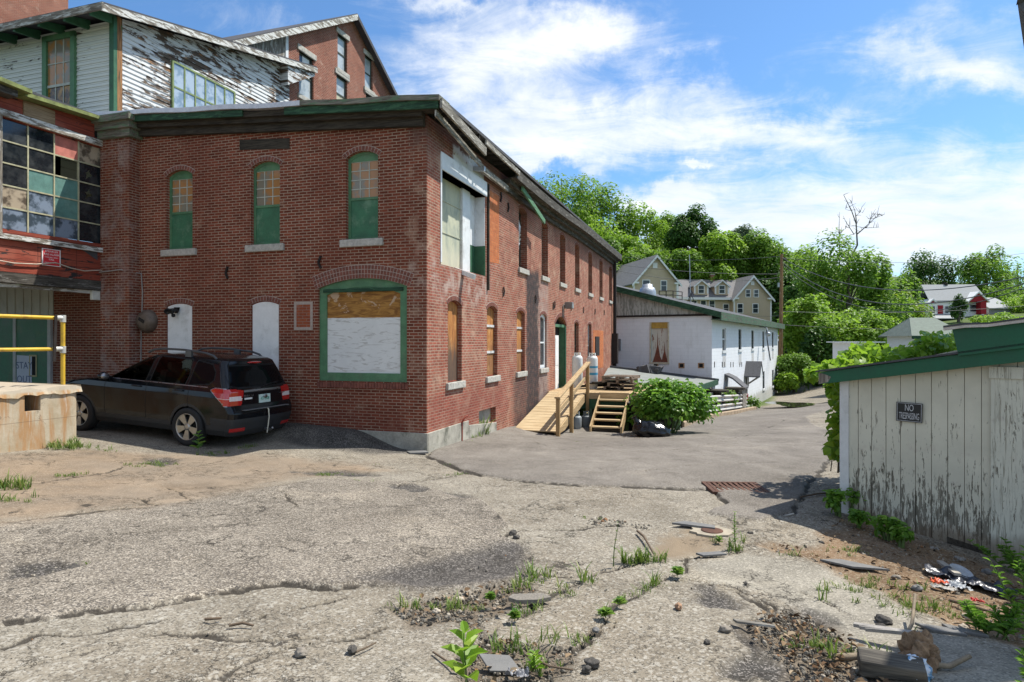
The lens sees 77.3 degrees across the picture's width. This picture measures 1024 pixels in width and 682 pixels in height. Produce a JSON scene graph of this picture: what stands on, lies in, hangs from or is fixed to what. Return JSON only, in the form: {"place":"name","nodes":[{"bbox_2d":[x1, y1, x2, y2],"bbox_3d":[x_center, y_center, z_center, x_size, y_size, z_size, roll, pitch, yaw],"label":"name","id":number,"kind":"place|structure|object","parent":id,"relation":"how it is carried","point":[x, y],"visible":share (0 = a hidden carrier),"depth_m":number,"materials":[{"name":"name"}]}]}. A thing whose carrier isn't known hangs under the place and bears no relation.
{"place":"outdoors","nodes":[
{"label":"outdoors","id":0,"kind":"place"},
{"bbox_2d":[0,315,52,383],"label":"green door","id":1,"kind":"structure","parent":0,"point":[22,333],"depth_m":15.79,"materials":[{"name":"paint"}]},
{"bbox_2d":[16,355,31,382],"bbox_3d":[-12.055,0.760,15.819,0.550,0.820,0.008,0,0,18],"label":"paper notice","id":2,"kind":"object","parent":1,"relation":"attached to","point":[22,367],"visible":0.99,"depth_m":15.82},
{"bbox_2d":[0,249,1023,681],"bbox_3d":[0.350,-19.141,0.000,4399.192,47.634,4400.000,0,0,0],"label":"ground","id":3,"kind":"structure","parent":0,"point":[276,541],"depth_m":5.47,"materials":[{"name":"asphalt"}]},
{"bbox_2d":[0,0,67,238],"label":"brick stair tower","id":4,"kind":"structure","parent":3,"relation":"on","point":[11,10],"depth_m":29.81,"materials":[{"name":"brick"}]},
{"bbox_2d":[0,382,81,452],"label":"loading dock","id":5,"kind":"object","parent":3,"relation":"on","point":[33,416],"visible":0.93,"depth_m":10.36,"materials":[{"name":"concrete"}]},
{"bbox_2d":[0,314,65,384],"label":"dock railing","id":6,"kind":"object","parent":5,"relation":"on","point":[61,349],"visible":0.93,"depth_m":10.81,"materials":[{"name":"metal"}]},
{"bbox_2d":[0,76,102,315],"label":"red wing","id":7,"kind":"structure","parent":3,"relation":"on","point":[44,203],"depth_m":13.66,"materials":[{"name":"wood"}]},
{"bbox_2d":[42,248,60,266],"bbox_3d":[-9.831,-1.780,13.660,0.014,0.360,0.400,0,0,18],"label":"fire alarm sign","id":8,"kind":"object","parent":7,"relation":"attached to","point":[50,255],"visible":1,"depth_m":13.66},
{"bbox_2d":[0,108,102,252],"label":"window","id":9,"kind":"structure","parent":7,"relation":"in","point":[33,199],"depth_m":13.60,"materials":[{"name":"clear glass"}]},
{"bbox_2d":[65,347,291,445],"bbox_3d":[-6.746,0.967,12.823,4.706,1.745,2.180,4,1,18],"label":"black suv","id":10,"kind":"object","parent":3,"relation":"on","point":[186,395],"visible":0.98,"depth_m":11.90,"materials":[{"name":"black paint"}]},
{"bbox_2d":[86,13,397,197],"bbox_3d":[-12.915,-8.360,26.986,14.530,8.720,14.200,0,0,18],"label":"tall mill","id":11,"kind":"object","parent":3,"relation":"on","point":[340,53],"visible":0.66,"depth_m":23.62,"materials":[{"name":"brick"}]},
{"bbox_2d":[297,43,316,99],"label":"window","id":12,"kind":"structure","parent":11,"relation":"in","point":[305,86],"depth_m":22.30,"materials":[{"name":"paint"}]},
{"bbox_2d":[335,67,349,98],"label":"window","id":13,"kind":"structure","parent":11,"relation":"in","point":[341,84],"depth_m":24.42,"materials":[{"name":"paint"}]},
{"bbox_2d":[336,26,349,78],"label":"window","id":14,"kind":"structure","parent":11,"relation":"in","point":[341,68],"depth_m":24.47,"materials":[{"name":"paint"}]},
{"bbox_2d":[363,48,374,96],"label":"window","id":15,"kind":"structure","parent":11,"relation":"in","point":[367,87],"depth_m":26.27,"materials":[{"name":"paint"}]},
{"bbox_2d":[53,94,621,452],"bbox_3d":[-4.565,-0.843,25.429,14.495,8.886,23.800,0,0,18],"label":"brick mill","id":16,"kind":"object","parent":3,"relation":"on","point":[412,272],"visible":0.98,"depth_m":13.93,"materials":[{"name":"brick"}]},
{"bbox_2d":[136,310,157,332],"bbox_3d":[-8.357,-0.450,14.563,0.540,0.540,0.210,0,0,18],"label":"wall bell","id":17,"kind":"object","parent":16,"relation":"attached to","point":[146,321],"depth_m":14.50,"materials":[{"name":"metal"}]},
{"bbox_2d":[0,1,317,193],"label":"clapboard storey","id":18,"kind":"object","parent":16,"relation":"on","point":[101,56],"visible":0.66,"depth_m":15.99,"materials":[{"name":"white wood"}]},
{"bbox_2d":[42,30,76,106],"bbox_3d":[-11.088,-6.132,15.684,1.078,2.763,0.090,0,0,18],"label":"window","id":19,"kind":"structure","parent":18,"relation":"in","point":[59,59],"depth_m":15.67,"materials":[{"name":"green paint"}]},
{"bbox_2d":[171,60,234,107],"bbox_3d":[-8.507,-6.162,17.745,0.050,2.323,2.274,0,0,18],"label":"window","id":20,"kind":"structure","parent":18,"relation":"in","point":[189,88],"depth_m":17.34,"materials":[{"name":"glass"}]},
{"bbox_2d":[160,171,196,256],"bbox_3d":[-7.464,-2.880,14.432,0.980,1.940,0.210,0,0,18],"label":"window","id":21,"kind":"structure","parent":16,"relation":"in","point":[181,182],"depth_m":14.49,"materials":[{"name":"green paint"}]},
{"bbox_2d":[168,303,191,352],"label":"window","id":22,"kind":"structure","parent":16,"relation":"in","point":[179,326],"depth_m":14.40,"materials":[{"name":"white paint"}]},
{"bbox_2d":[245,162,284,252],"bbox_3d":[-5.256,-2.880,13.713,0.980,1.940,0.210,0,0,18],"label":"window","id":23,"kind":"structure","parent":16,"relation":"in","point":[267,174],"depth_m":13.78,"materials":[{"name":"green paint"}]},
{"bbox_2d":[252,301,278,369],"bbox_3d":[-5.260,-0.005,13.725,0.710,1.710,0.072,0,0,18],"label":"window","id":24,"kind":"structure","parent":16,"relation":"in","point":[265,314],"depth_m":13.68,"materials":[{"name":"white paint"}]},
{"bbox_2d":[339,152,382,247],"bbox_3d":[-3.021,-2.880,12.987,0.980,1.940,0.210,0,0,18],"label":"window","id":25,"kind":"structure","parent":16,"relation":"in","point":[363,166],"depth_m":13.05,"materials":[{"name":"green paint"}]},
{"bbox_2d":[320,278,406,381],"bbox_3d":[-3.020,-0.225,13.023,2.040,2.090,0.060,0,0,18],"label":"window","id":26,"kind":"structure","parent":16,"relation":"in","point":[363,335],"depth_m":13.02,"materials":[{"name":"green paint"}]},
{"bbox_2d":[446,301,465,389],"bbox_3d":[-1.281,0.075,13.853,0.220,1.910,0.970,0,0,18],"label":"window","id":27,"kind":"structure","parent":16,"relation":"in","point":[452,306],"depth_m":13.96,"materials":[{"name":"orange paint"}]},
{"bbox_2d":[440,154,484,275],"bbox_3d":[-1.192,-2.665,14.421,0.315,2.330,2.668,0,0,18],"label":"loading door","id":28,"kind":"structure","parent":16,"relation":"in","point":[462,215],"depth_m":14.78,"materials":[{"name":"white paint"}]},
{"bbox_2d":[486,307,500,382],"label":"window","id":29,"kind":"structure","parent":16,"relation":"in","point":[490,312],"depth_m":16.27,"materials":[{"name":"orange paint"}]},
{"bbox_2d":[516,311,527,377],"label":"window","id":30,"kind":"structure","parent":16,"relation":"in","point":[521,373],"depth_m":18.63,"materials":[{"name":"orange paint"}]},
{"bbox_2d":[539,314,548,372],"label":"window","id":31,"kind":"structure","parent":16,"relation":"in","point":[542,369],"depth_m":21.00,"materials":[{"name":"white paint"}]},
{"bbox_2d":[441,621,487,681],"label":"weed plant","id":32,"kind":"object","parent":3,"relation":"on","point":[467,652],"visible":1,"depth_m":3.24,"materials":[{"name":"green plant"}]},
{"bbox_2d":[479,654,518,671],"bbox_3d":[-0.067,1.751,3.475,0.238,0.012,0.130,6,14,0],"label":"slate piece","id":33,"kind":"object","parent":3,"relation":"on","point":[499,663],"visible":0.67,"depth_m":3.48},
{"bbox_2d":[11,484,1023,681],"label":"loose gravel","id":34,"kind":"structure","parent":3,"relation":"on","point":[854,672],"depth_m":4.04,"materials":[{"name":"gravel"}]},
{"bbox_2d":[508,593,550,603],"bbox_3d":[0.123,1.787,4.444,0.298,0.030,0.125,0,0,0],"label":"slate piece","id":35,"kind":"object","parent":3,"relation":"on","point":[530,598],"visible":0.95,"depth_m":4.42,"materials":[{"name":"stone"}]},
{"bbox_2d":[516,362,589,436],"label":"timber ramp","id":36,"kind":"structure","parent":3,"relation":"on","point":[555,412],"depth_m":18.33,"materials":[{"name":"brown wood"}]},
{"bbox_2d":[538,170,606,226],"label":"leafy tree","id":37,"kind":"object","parent":3,"relation":"on","point":[564,197],"visible":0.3,"depth_m":116.32,"materials":[{"name":"green plant"}]},
{"bbox_2d":[577,209,622,238],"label":"leafy tree","id":38,"kind":"object","parent":3,"relation":"on","point":[589,220],"visible":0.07,"depth_m":113.15,"materials":[{"name":"green plant"}]},
{"bbox_2d":[571,182,641,239],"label":"leafy tree","id":39,"kind":"object","parent":3,"relation":"on","point":[613,207],"visible":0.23,"depth_m":123.06,"materials":[{"name":"green plant"}]},
{"bbox_2d":[589,392,628,432],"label":"timber steps","id":40,"kind":"structure","parent":3,"relation":"on","point":[606,396],"depth_m":19.61,"materials":[{"name":"brown wood"}]},
{"bbox_2d":[548,384,681,429],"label":"timber deck","id":41,"kind":"structure","parent":3,"relation":"on","point":[593,395],"depth_m":21.04,"materials":[{"name":"brown wood"}]},
{"bbox_2d":[572,353,582,387],"bbox_3d":[2.338,1.037,22.900,0.380,1.246,0.380,0,0,-23],"label":"gas cylinder","id":42,"kind":"object","parent":41,"relation":"on","point":[577,361],"visible":0.75,"depth_m":22.75,"materials":[{"name":"white metal"}]},
{"bbox_2d":[587,353,597,388],"bbox_3d":[2.797,1.037,22.300,0.382,1.246,0.382,0,0,-23],"label":"gas cylinder","id":43,"kind":"object","parent":41,"relation":"on","point":[592,359],"visible":0.84,"depth_m":22.14,"materials":[{"name":"white metal"}]},
{"bbox_2d":[602,235,646,271],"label":"leafy tree","id":44,"kind":"object","parent":3,"relation":"on","point":[612,242],"visible":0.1,"depth_m":106.19,"materials":[{"name":"green plant"}]},
{"bbox_2d":[613,232,661,263],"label":"leafy tree","id":45,"kind":"object","parent":3,"relation":"on","point":[626,241],"visible":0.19,"depth_m":110.43,"materials":[{"name":"green plant"}]},
{"bbox_2d":[613,200,671,252],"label":"leafy tree","id":46,"kind":"object","parent":3,"relation":"on","point":[654,241],"visible":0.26,"depth_m":121.62,"materials":[{"name":"green plant"}]},
{"bbox_2d":[616,255,681,298],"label":"tan gable house","id":47,"kind":"structure","parent":3,"relation":"on","point":[630,280],"depth_m":92.26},
{"bbox_2d":[632,415,670,436],"bbox_3d":[3.745,2.340,17.282,1.097,0.552,0.700,7,1,11],"label":"bin bag","id":48,"kind":"object","parent":3,"relation":"on","point":[647,428],"visible":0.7,"depth_m":17.05,"materials":[{"name":"black"}]},
{"bbox_2d":[604,364,718,404],"bbox_3d":[6.959,2.952,29.103,5.583,3.530,9.531,0,0,12],"label":"lean to","id":49,"kind":"object","parent":3,"relation":"on","point":[647,371],"visible":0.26,"depth_m":32.10,"materials":[{"name":"white paint"}]},
{"bbox_2d":[623,377,721,432],"bbox_3d":[4.607,1.895,18.513,2.764,1.674,2.333,0,0,-31],"label":"leafy bush","id":50,"kind":"object","parent":3,"relation":"on","point":[663,399],"visible":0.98,"depth_m":17.98,"materials":[{"name":"green plant"}]},
{"bbox_2d":[648,246,706,278],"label":"leafy tree","id":51,"kind":"object","parent":3,"relation":"on","point":[678,263],"visible":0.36,"depth_m":106.27,"materials":[{"name":"green plant"}]},
{"bbox_2d":[663,202,720,258],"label":"leafy tree","id":52,"kind":"object","parent":3,"relation":"on","point":[684,232],"visible":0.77,"depth_m":114.03,"materials":[{"name":"green plant"}]},
{"bbox_2d":[616,285,784,410],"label":"white block building","id":53,"kind":"structure","parent":3,"relation":"on","point":[726,348],"depth_m":35.35,"materials":[{"name":"paint"}]},
{"bbox_2d":[649,322,669,363],"bbox_3d":[8.029,0.115,34.807,1.111,2.271,0.210,0,0,29],"label":"upper door","id":54,"kind":"structure","parent":53,"relation":"in","point":[659,335],"depth_m":34.83,"materials":[{"name":"paint"}]},
{"bbox_2d":[689,526,733,537],"bbox_3d":[1.951,1.882,6.269,0.426,0.062,0.343,0,0,0],"label":"valve cover","id":55,"kind":"object","parent":3,"relation":"on","point":[717,530],"visible":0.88,"depth_m":6.22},
{"bbox_2d":[685,249,738,281],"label":"leafy tree","id":56,"kind":"object","parent":3,"relation":"on","point":[717,270],"visible":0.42,"depth_m":105.10,"materials":[{"name":"green plant"}]},
{"bbox_2d":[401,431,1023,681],"bbox_3d":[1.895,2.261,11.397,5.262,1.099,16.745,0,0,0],"label":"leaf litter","id":57,"kind":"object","parent":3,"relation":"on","point":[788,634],"visible":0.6,"depth_m":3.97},
{"bbox_2d":[682,406,756,426],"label":"kerb","id":58,"kind":"structure","parent":3,"relation":"on","point":[724,413],"depth_m":30.09,"materials":[{"name":"concrete"}]},
{"bbox_2d":[698,229,749,279],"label":"leafy tree","id":59,"kind":"object","parent":3,"relation":"on","point":[721,247],"visible":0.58,"depth_m":107.61,"materials":[{"name":"green plant"}]},
{"bbox_2d":[679,274,774,320],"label":"tan dormer house","id":60,"kind":"structure","parent":3,"relation":"on","point":[752,296],"depth_m":100.22,"materials":[{"name":"wood"}]},
{"bbox_2d":[708,393,747,411],"bbox_3d":[9.898,3.236,30.581,0.335,2.508,17.029,0,0,29],"label":"guard rail","id":61,"kind":"object","parent":3,"relation":"on","point":[722,398],"visible":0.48,"depth_m":32.16,"materials":[{"name":"white wood"}]},
{"bbox_2d":[701,481,770,494],"bbox_3d":[2.906,1.934,8.343,0.720,0.072,0.600,0,0,3],"label":"drain grate","id":62,"kind":"object","parent":3,"relation":"on","point":[712,489],"visible":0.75,"depth_m":8.36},
{"bbox_2d":[727,248,767,288],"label":"leafy tree","id":63,"kind":"object","parent":3,"relation":"on","point":[742,269],"visible":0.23,"depth_m":108.47,"materials":[{"name":"green plant"}]},
{"bbox_2d":[733,226,793,287],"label":"leafy tree","id":64,"kind":"object","parent":3,"relation":"on","point":[762,245],"visible":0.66,"depth_m":107.90,"materials":[{"name":"green plant"}]},
{"bbox_2d":[756,263,803,321],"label":"leafy tree","id":65,"kind":"object","parent":3,"relation":"on","point":[773,289],"visible":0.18,"depth_m":103.62,"materials":[{"name":"green plant"}]},
{"bbox_2d":[777,254,786,391],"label":"utility pole","id":66,"kind":"object","parent":3,"relation":"on","point":[780,284],"visible":0.59,"depth_m":57.87,"materials":[{"name":"brown wood"}]},
{"bbox_2d":[782,262,1023,304],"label":"overhead wire","id":67,"kind":"object","parent":66,"relation":"attached to","point":[912,304],"visible":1,"depth_m":39.84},
{"bbox_2d":[783,258,1023,290],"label":"overhead wire","id":68,"kind":"object","parent":66,"relation":"attached to","point":[912,290],"visible":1,"depth_m":39.78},
{"bbox_2d":[773,371,799,393],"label":"roadside shrub","id":69,"kind":"object","parent":3,"relation":"on","point":[785,381],"visible":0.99,"depth_m":54.48,"materials":[{"name":"green plant"}]},
{"bbox_2d":[772,280,803,334],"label":"leafy tree","id":70,"kind":"object","parent":3,"relation":"on","point":[791,290],"visible":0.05,"depth_m":91.70,"materials":[{"name":"green plant"}]},
{"bbox_2d":[775,352,814,392],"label":"leafy tree","id":71,"kind":"object","parent":3,"relation":"on","point":[799,364],"visible":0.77,"depth_m":55.36,"materials":[{"name":"green plant"}]},
{"bbox_2d":[777,293,836,357],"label":"leafy tree","id":72,"kind":"object","parent":3,"relation":"on","point":[800,314],"visible":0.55,"depth_m":60.80,"materials":[{"name":"green plant"}]},
{"bbox_2d":[788,243,830,281],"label":"leafy tree","id":73,"kind":"object","parent":3,"relation":"on","point":[796,255],"visible":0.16,"depth_m":112.42,"materials":[{"name":"green plant"}]},
{"bbox_2d":[796,325,838,386],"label":"leafy tree","id":74,"kind":"object","parent":3,"relation":"on","point":[812,343],"visible":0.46,"depth_m":57.17,"materials":[{"name":"green plant"}]},
{"bbox_2d":[822,488,846,516],"bbox_3d":[3.535,1.824,7.025,0.253,0.421,0.326,0,0,27],"label":"ground shrub","id":75,"kind":"object","parent":3,"relation":"on","point":[833,499],"visible":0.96,"depth_m":6.97,"materials":[{"name":"green plant"}]},
{"bbox_2d":[804,306,887,359],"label":"leafy tree","id":76,"kind":"object","parent":3,"relation":"on","point":[842,325],"visible":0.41,"depth_m":57.53,"materials":[{"name":"green plant"}]},
{"bbox_2d":[791,228,916,325],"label":"leafy tree","id":77,"kind":"object","parent":3,"relation":"on","point":[874,275],"visible":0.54,"depth_m":76.51,"materials":[{"name":"green plant"}]},
{"bbox_2d":[820,559,889,570],"bbox_3d":[2.856,1.873,5.345,0.502,0.018,0.133,0,0,42],"label":"slate piece","id":78,"kind":"object","parent":3,"relation":"on","point":[849,564],"visible":1,"depth_m":5.34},
{"bbox_2d":[826,341,884,358],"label":"white garden shed","id":79,"kind":"structure","parent":3,"relation":"on","point":[841,346],"depth_m":48.91,"materials":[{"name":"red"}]},
{"bbox_2d":[847,508,871,528],"bbox_3d":[3.616,1.896,6.646,0.226,0.292,0.254,0,0,20],"label":"ground shrub","id":80,"kind":"object","parent":3,"relation":"on","point":[858,518],"visible":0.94,"depth_m":6.61,"materials":[{"name":"green plant"}]},
{"bbox_2d":[836,193,884,317],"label":"dead tree","id":81,"kind":"object","parent":3,"relation":"on","point":[867,225],"visible":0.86,"depth_m":78.83,"materials":[{"name":"brown plant"}]},
{"bbox_2d":[847,306,900,349],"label":"leafy tree","id":82,"kind":"object","parent":3,"relation":"on","point":[878,320],"visible":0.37,"depth_m":57.28,"materials":[{"name":"green plant"}]},
{"bbox_2d":[853,622,921,634],"bbox_3d":[2.238,1.714,3.812,0.371,0.080,0.065,0,0,42],"label":"broken plank","id":83,"kind":"object","parent":3,"relation":"on","point":[875,628],"visible":0.67,"depth_m":3.83,"materials":[{"name":"grey wood"}]},
{"bbox_2d":[869,514,907,540],"bbox_3d":[3.744,1.894,6.359,0.263,0.338,0.313,0,0,-30],"label":"ground shrub","id":84,"kind":"object","parent":3,"relation":"on","point":[880,528],"visible":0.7,"depth_m":6.34,"materials":[{"name":"green plant"}]},
{"bbox_2d":[844,275,934,321],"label":"leafy tree","id":85,"kind":"object","parent":3,"relation":"on","point":[914,314],"visible":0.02,"depth_m":80.91,"materials":[{"name":"green plant"}]},
{"bbox_2d":[857,646,927,681],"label":"timber block","id":86,"kind":"object","parent":3,"relation":"on","point":[874,663],"depth_m":3.33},
{"bbox_2d":[889,524,914,548],"bbox_3d":[3.733,1.910,6.131,0.216,0.315,0.206,0,0,30],"label":"ground shrub","id":87,"kind":"object","parent":3,"relation":"on","point":[903,535],"visible":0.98,"depth_m":6.12,"materials":[{"name":"green plant"}]},
{"bbox_2d":[891,268,924,312],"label":"leafy tree","id":88,"kind":"object","parent":3,"relation":"on","point":[916,297],"visible":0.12,"depth_m":94.86,"materials":[{"name":"green plant"}]},
{"bbox_2d":[878,318,951,347],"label":"cottage","id":89,"kind":"structure","parent":3,"relation":"on","point":[905,332],"depth_m":49.31,"materials":[{"name":"grey"}]},
{"bbox_2d":[897,629,940,672],"bbox_3d":[2.226,1.699,3.510,0.214,0.229,0.200,0,0,30],"label":"rotten stump","id":90,"kind":"object","parent":3,"relation":"on","point":[919,644],"visible":0.62,"depth_m":3.47,"materials":[{"name":"brown wood"}]},
{"bbox_2d":[815,317,1023,561],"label":"plank shed","id":91,"kind":"structure","parent":3,"relation":"on","point":[949,469],"depth_m":6.45,"materials":[{"name":"paint"}]},
{"bbox_2d":[803,330,956,472],"bbox_3d":[5.232,0.823,8.942,1.646,1.963,3.438,0,0,44],"label":"vine","id":92,"kind":"object","parent":91,"relation":"on","point":[926,344],"visible":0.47,"depth_m":8.43,"materials":[{"name":"green plant"}]},
{"bbox_2d":[896,402,922,422],"bbox_3d":[4.161,0.747,6.705,0.007,0.202,0.244,0,1,-41],"label":"trespassing sign","id":93,"kind":"object","parent":91,"relation":"attached to","point":[908,412],"visible":1,"depth_m":6.70,"materials":[{"name":"black metal"}]},
{"bbox_2d":[989,367,1023,561],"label":"plywood door","id":94,"kind":"structure","parent":91,"relation":"in","point":[1007,383],"depth_m":6.07,"materials":[{"name":"wood"}]},
{"bbox_2d":[901,248,963,289],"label":"leafy tree","id":95,"kind":"object","parent":3,"relation":"on","point":[923,268],"visible":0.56,"depth_m":125.97,"materials":[{"name":"green plant"}]},
{"bbox_2d":[915,622,966,636],"bbox_3d":[2.686,1.810,4.010,0.268,0.018,0.080,0,0,25],"label":"slate piece","id":96,"kind":"object","parent":3,"relation":"on","point":[941,629],"visible":1,"depth_m":4.00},
{"bbox_2d":[938,654,971,668],"bbox_3d":[2.375,1.736,3.457,0.267,0.053,0.068,0,0,-9],"label":"fallen branch","id":97,"kind":"object","parent":3,"relation":"on","point":[957,662],"visible":0.81,"depth_m":3.44,"materials":[{"name":"grey wood"}]},
{"bbox_2d":[948,293,968,321],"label":"leafy tree","id":98,"kind":"object","parent":3,"relation":"on","point":[957,314],"visible":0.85,"depth_m":97.73,"materials":[{"name":"green plant"}]},
{"bbox_2d":[917,282,1014,318],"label":"red trim house","id":99,"kind":"structure","parent":3,"relation":"on","point":[932,296],"depth_m":105.12,"materials":[{"name":"grey"}]},
{"bbox_2d":[924,563,1017,596],"bbox_3d":[3.703,1.929,5.170,0.601,0.136,0.278,0,0,26],"label":"plastic sheet","id":100,"kind":"object","parent":3,"relation":"on","point":[945,573],"visible":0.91,"depth_m":5.17,"materials":[{"name":"grey"}]},
{"bbox_2d":[957,243,1017,298],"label":"leafy tree","id":101,"kind":"object","parent":3,"relation":"on","point":[979,270],"visible":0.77,"depth_m":132.57,"materials":[{"name":"green plant"}]},
{"bbox_2d":[957,599,1023,640],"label":"goldenrod","id":102,"kind":"object","parent":3,"relation":"on","point":[1003,626],"visible":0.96,"depth_m":4.00,"materials":[{"name":"green plant"}]},
{"bbox_2d":[966,537,1023,574],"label":"goldenrod","id":103,"kind":"object","parent":3,"relation":"on","point":[1009,556],"visible":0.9,"depth_m":5.73,"materials":[{"name":"green plant"}]},
{"bbox_2d":[968,311,1022,322],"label":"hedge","id":104,"kind":"object","parent":3,"relation":"on","point":[988,318],"visible":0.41,"depth_m":90.94,"materials":[{"name":"green plant"}]},
{"bbox_2d":[982,545,1023,629],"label":"goldenrod","id":105,"kind":"object","parent":3,"relation":"on","point":[1010,591],"visible":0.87,"depth_m":4.23,"materials":[{"name":"green plant"}]},
{"bbox_2d":[982,283,1023,303],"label":"leafy tree","id":106,"kind":"object","parent":3,"relation":"on","point":[996,294],"visible":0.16,"depth_m":116.63,"materials":[{"name":"green plant"}]},
{"bbox_2d":[996,294,1023,313],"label":"leafy tree","id":107,"kind":"object","parent":3,"relation":"on","point":[1019,304],"visible":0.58,"depth_m":104.70,"materials":[{"name":"green plant"}]},
{"bbox_2d":[1001,254,1023,297],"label":"leafy tree","id":108,"kind":"object","parent":3,"relation":"on","point":[1017,275],"visible":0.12,"depth_m":138.82,"materials":[{"name":"green plant"}]},
{"bbox_2d":[0,381,1023,676],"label":"crack grass","id":109,"kind":"structure","parent":0,"point":[76,443],"depth_m":4.77,"materials":[{"name":"plant"}]},
{"bbox_2d":[68,0,1023,286],"label":"sky","id":110,"kind":"structure","parent":0,"point":[764,114],"materials":[{"name":"blue"}]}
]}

